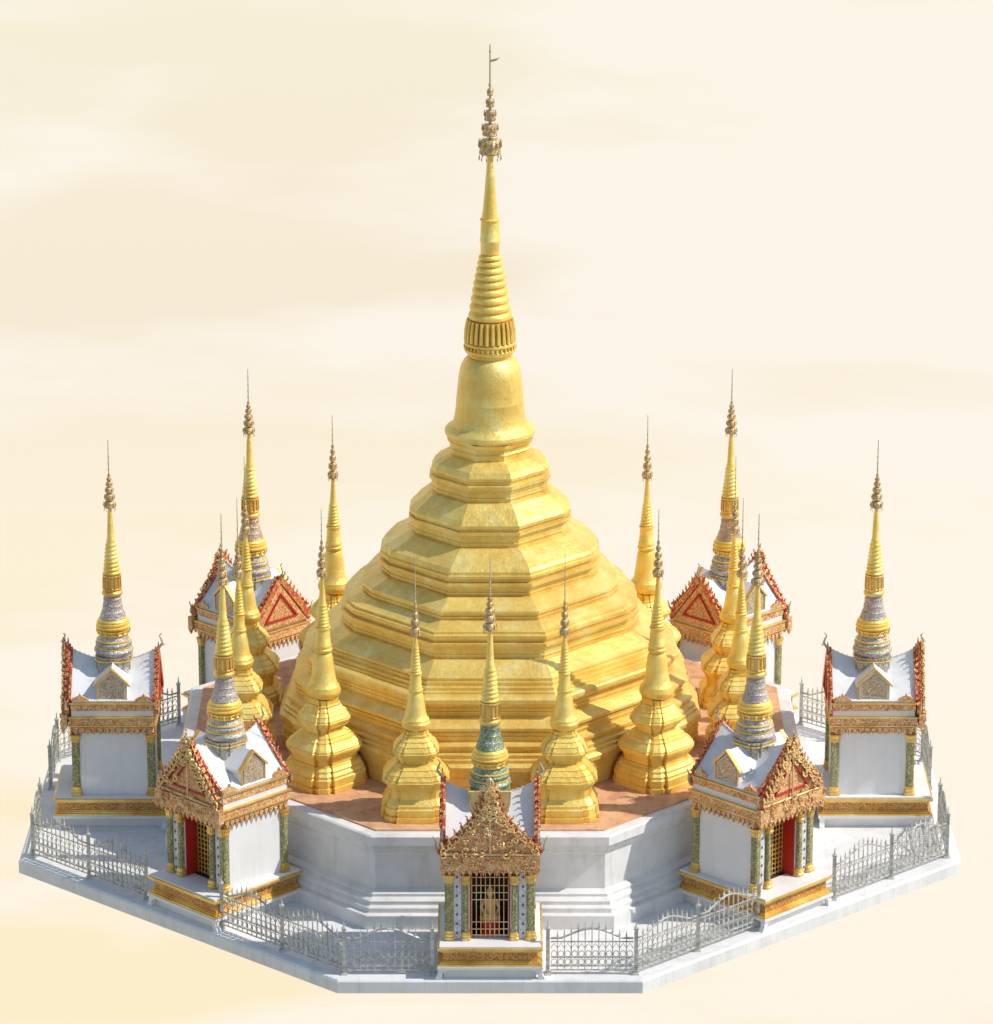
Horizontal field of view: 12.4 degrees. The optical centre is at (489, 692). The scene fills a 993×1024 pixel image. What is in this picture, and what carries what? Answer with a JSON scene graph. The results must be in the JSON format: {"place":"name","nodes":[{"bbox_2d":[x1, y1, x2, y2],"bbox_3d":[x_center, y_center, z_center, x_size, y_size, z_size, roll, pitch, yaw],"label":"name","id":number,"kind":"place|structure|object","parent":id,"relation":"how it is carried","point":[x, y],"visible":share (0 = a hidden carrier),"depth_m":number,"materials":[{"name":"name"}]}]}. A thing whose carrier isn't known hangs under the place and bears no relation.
{"place":"outdoors","nodes":[
{"label":"outdoors","id":0,"kind":"place"},
{"bbox_2d":[19,715,960,992],"bbox_3d":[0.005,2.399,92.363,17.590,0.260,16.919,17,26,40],"label":"platform","id":1,"kind":"structure","parent":0,"point":[831,841],"depth_m":86.51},
{"bbox_2d":[29,777,148,900],"bbox_3d":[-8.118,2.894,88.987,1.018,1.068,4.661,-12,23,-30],"label":"iron fence","id":2,"kind":"object","parent":1,"relation":"on","point":[36,818],"visible":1,"depth_m":88.55,"materials":[{"name":"grey metal"}]},
{"bbox_2d":[53,440,166,828],"bbox_3d":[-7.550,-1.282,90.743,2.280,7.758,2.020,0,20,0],"label":"shrine","id":3,"kind":"object","parent":1,"relation":"on","point":[111,700],"visible":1,"depth_m":90.73,"materials":[{"name":"white paint"}]},
{"bbox_2d":[47,677,181,789],"bbox_3d":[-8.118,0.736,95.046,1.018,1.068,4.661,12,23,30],"label":"iron fence","id":4,"kind":"object","parent":1,"relation":"on","point":[54,752],"visible":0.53,"depth_m":94.69,"materials":[{"name":"grey metal"}]},
{"bbox_2d":[147,523,302,932],"bbox_3d":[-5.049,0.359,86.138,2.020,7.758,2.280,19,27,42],"label":"shrine","id":5,"kind":"object","parent":1,"relation":"on","point":[223,790],"visible":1,"depth_m":86.27,"materials":[{"name":"white paint"}]},
{"bbox_2d":[181,369,312,721],"bbox_3d":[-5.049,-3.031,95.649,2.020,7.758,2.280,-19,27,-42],"label":"shrine","id":6,"kind":"object","parent":1,"relation":"on","point":[283,609],"visible":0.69,"depth_m":95.54,"materials":[{"name":"white paint"}]},
{"bbox_2d":[219,877,435,974],"bbox_3d":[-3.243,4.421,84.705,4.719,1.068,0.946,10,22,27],"label":"iron fence","id":7,"kind":"object","parent":1,"relation":"on","point":[281,932],"visible":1,"depth_m":84.42,"materials":[{"name":"grey metal"}]},
{"bbox_2d":[165,654,814,928],"bbox_3d":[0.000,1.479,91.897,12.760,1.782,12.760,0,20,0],"label":"terrace","id":8,"kind":"structure","parent":1,"relation":"on","point":[611,878],"depth_m":86.38,"materials":[{"name":"white paint"}]},
{"bbox_2d":[196,658,783,830],"bbox_3d":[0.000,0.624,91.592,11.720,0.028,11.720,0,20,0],"label":"terrace floor","id":9,"kind":"structure","parent":8,"relation":"on","point":[618,805],"depth_m":87.67,"materials":[{"name":"tile"}]},
{"bbox_2d":[208,510,275,745],"bbox_3d":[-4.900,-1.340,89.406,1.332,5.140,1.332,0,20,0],"label":"stupa","id":10,"kind":"object","parent":9,"relation":"on","point":[248,683],"visible":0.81,"depth_m":89.45,"materials":[{"name":"metal"}]},
{"bbox_2d":[230,463,281,708],"bbox_3d":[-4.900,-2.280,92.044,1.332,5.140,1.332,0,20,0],"label":"stupa","id":11,"kind":"object","parent":9,"relation":"on","point":[265,667],"visible":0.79,"depth_m":92.13,"materials":[{"name":"metal"}]},
{"bbox_2d":[295,421,348,665],"bbox_3d":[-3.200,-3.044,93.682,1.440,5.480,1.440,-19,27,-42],"label":"stupa","id":12,"kind":"object","parent":9,"relation":"on","point":[336,581],"visible":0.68,"depth_m":93.63,"materials":[{"name":"metal"}]},
{"bbox_2d":[285,513,366,794],"bbox_3d":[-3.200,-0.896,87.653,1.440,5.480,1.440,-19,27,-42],"label":"stupa","id":13,"kind":"object","parent":9,"relation":"on","point":[324,744],"visible":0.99,"depth_m":87.81,"materials":[{"name":"metal"}]},
{"bbox_2d":[381,566,449,823],"bbox_3d":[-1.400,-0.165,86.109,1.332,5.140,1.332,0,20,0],"label":"stupa","id":14,"kind":"object","parent":9,"relation":"on","point":[411,780],"visible":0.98,"depth_m":86.24,"materials":[{"name":"metal"}]},
{"bbox_2d":[279,44,700,789],"bbox_3d":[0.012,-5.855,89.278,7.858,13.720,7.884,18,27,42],"label":"golden chedi","id":15,"kind":"structure","parent":9,"relation":"on","point":[491,500],"depth_m":88.66,"materials":[{"name":"metal"}]},
{"bbox_2d":[531,554,598,823],"bbox_3d":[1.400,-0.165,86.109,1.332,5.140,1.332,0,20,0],"label":"stupa","id":16,"kind":"object","parent":9,"relation":"on","point":[568,778],"visible":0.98,"depth_m":86.24,"materials":[{"name":"metal"}]},
{"bbox_2d":[613,514,694,794],"bbox_3d":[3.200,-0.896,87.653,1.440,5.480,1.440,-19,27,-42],"label":"stupa","id":17,"kind":"object","parent":9,"relation":"on","point":[656,744],"visible":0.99,"depth_m":87.81,"materials":[{"name":"metal"}]},
{"bbox_2d":[631,422,684,664],"bbox_3d":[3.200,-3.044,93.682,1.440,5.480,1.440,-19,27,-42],"label":"stupa","id":18,"kind":"object","parent":9,"relation":"on","point":[643,579],"visible":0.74,"depth_m":93.63,"materials":[{"name":"metal"}]},
{"bbox_2d":[698,467,750,708],"bbox_3d":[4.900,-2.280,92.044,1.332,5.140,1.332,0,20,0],"label":"stupa","id":19,"kind":"object","parent":9,"relation":"on","point":[714,666],"visible":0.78,"depth_m":92.13,"materials":[{"name":"metal"}]},
{"bbox_2d":[704,498,771,745],"bbox_3d":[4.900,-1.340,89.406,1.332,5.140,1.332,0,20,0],"label":"stupa","id":20,"kind":"object","parent":9,"relation":"on","point":[731,683],"visible":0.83,"depth_m":89.45,"materials":[{"name":"metal"}]},
{"bbox_2d":[432,565,547,978],"bbox_3d":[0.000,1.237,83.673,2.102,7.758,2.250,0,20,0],"label":"shrine","id":21,"kind":"object","parent":1,"relation":"on","point":[489,823],"visible":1,"depth_m":83.67,"materials":[{"name":"white paint"}]},
{"bbox_2d":[479,884,500,933],"bbox_3d":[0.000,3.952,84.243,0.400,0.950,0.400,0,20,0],"label":"statue","id":22,"kind":"object","parent":21,"relation":"in","point":[489,910],"visible":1,"depth_m":84.18,"materials":[{"name":"gold paint"}]},
{"bbox_2d":[544,877,761,974],"bbox_3d":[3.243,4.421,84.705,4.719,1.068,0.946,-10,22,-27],"label":"iron fence","id":23,"kind":"object","parent":1,"relation":"on","point":[698,932],"visible":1,"depth_m":84.42,"materials":[{"name":"grey metal"}]},
{"bbox_2d":[668,369,798,721],"bbox_3d":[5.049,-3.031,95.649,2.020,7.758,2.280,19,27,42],"label":"shrine","id":24,"kind":"object","parent":1,"relation":"on","point":[694,615],"visible":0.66,"depth_m":95.54,"materials":[{"name":"white paint"}]},
{"bbox_2d":[677,514,832,932],"bbox_3d":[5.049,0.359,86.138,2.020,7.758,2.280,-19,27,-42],"label":"shrine","id":25,"kind":"object","parent":1,"relation":"on","point":[757,790],"visible":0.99,"depth_m":86.26,"materials":[{"name":"white paint"}]},
{"bbox_2d":[798,678,932,789],"bbox_3d":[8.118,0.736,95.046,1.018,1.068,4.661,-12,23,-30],"label":"iron fence","id":26,"kind":"object","parent":1,"relation":"on","point":[925,755],"visible":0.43,"depth_m":96.21,"materials":[{"name":"grey metal"}]},
{"bbox_2d":[815,440,932,828],"bbox_3d":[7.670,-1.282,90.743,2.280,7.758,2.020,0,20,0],"label":"shrine","id":27,"kind":"object","parent":1,"relation":"on","point":[875,714],"visible":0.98,"depth_m":90.74,"materials":[{"name":"white paint"}]},
{"bbox_2d":[831,777,950,900],"bbox_3d":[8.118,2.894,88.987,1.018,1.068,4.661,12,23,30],"label":"iron fence","id":28,"kind":"object","parent":1,"relation":"on","point":[943,819],"visible":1,"depth_m":88.55,"materials":[{"name":"grey metal"}]},
{"bbox_2d":[0,0,992,1023],"bbox_3d":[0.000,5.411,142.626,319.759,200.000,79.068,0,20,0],"label":"sky","id":29,"kind":"structure","parent":0,"point":[216,216],"depth_m":177.29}
]}

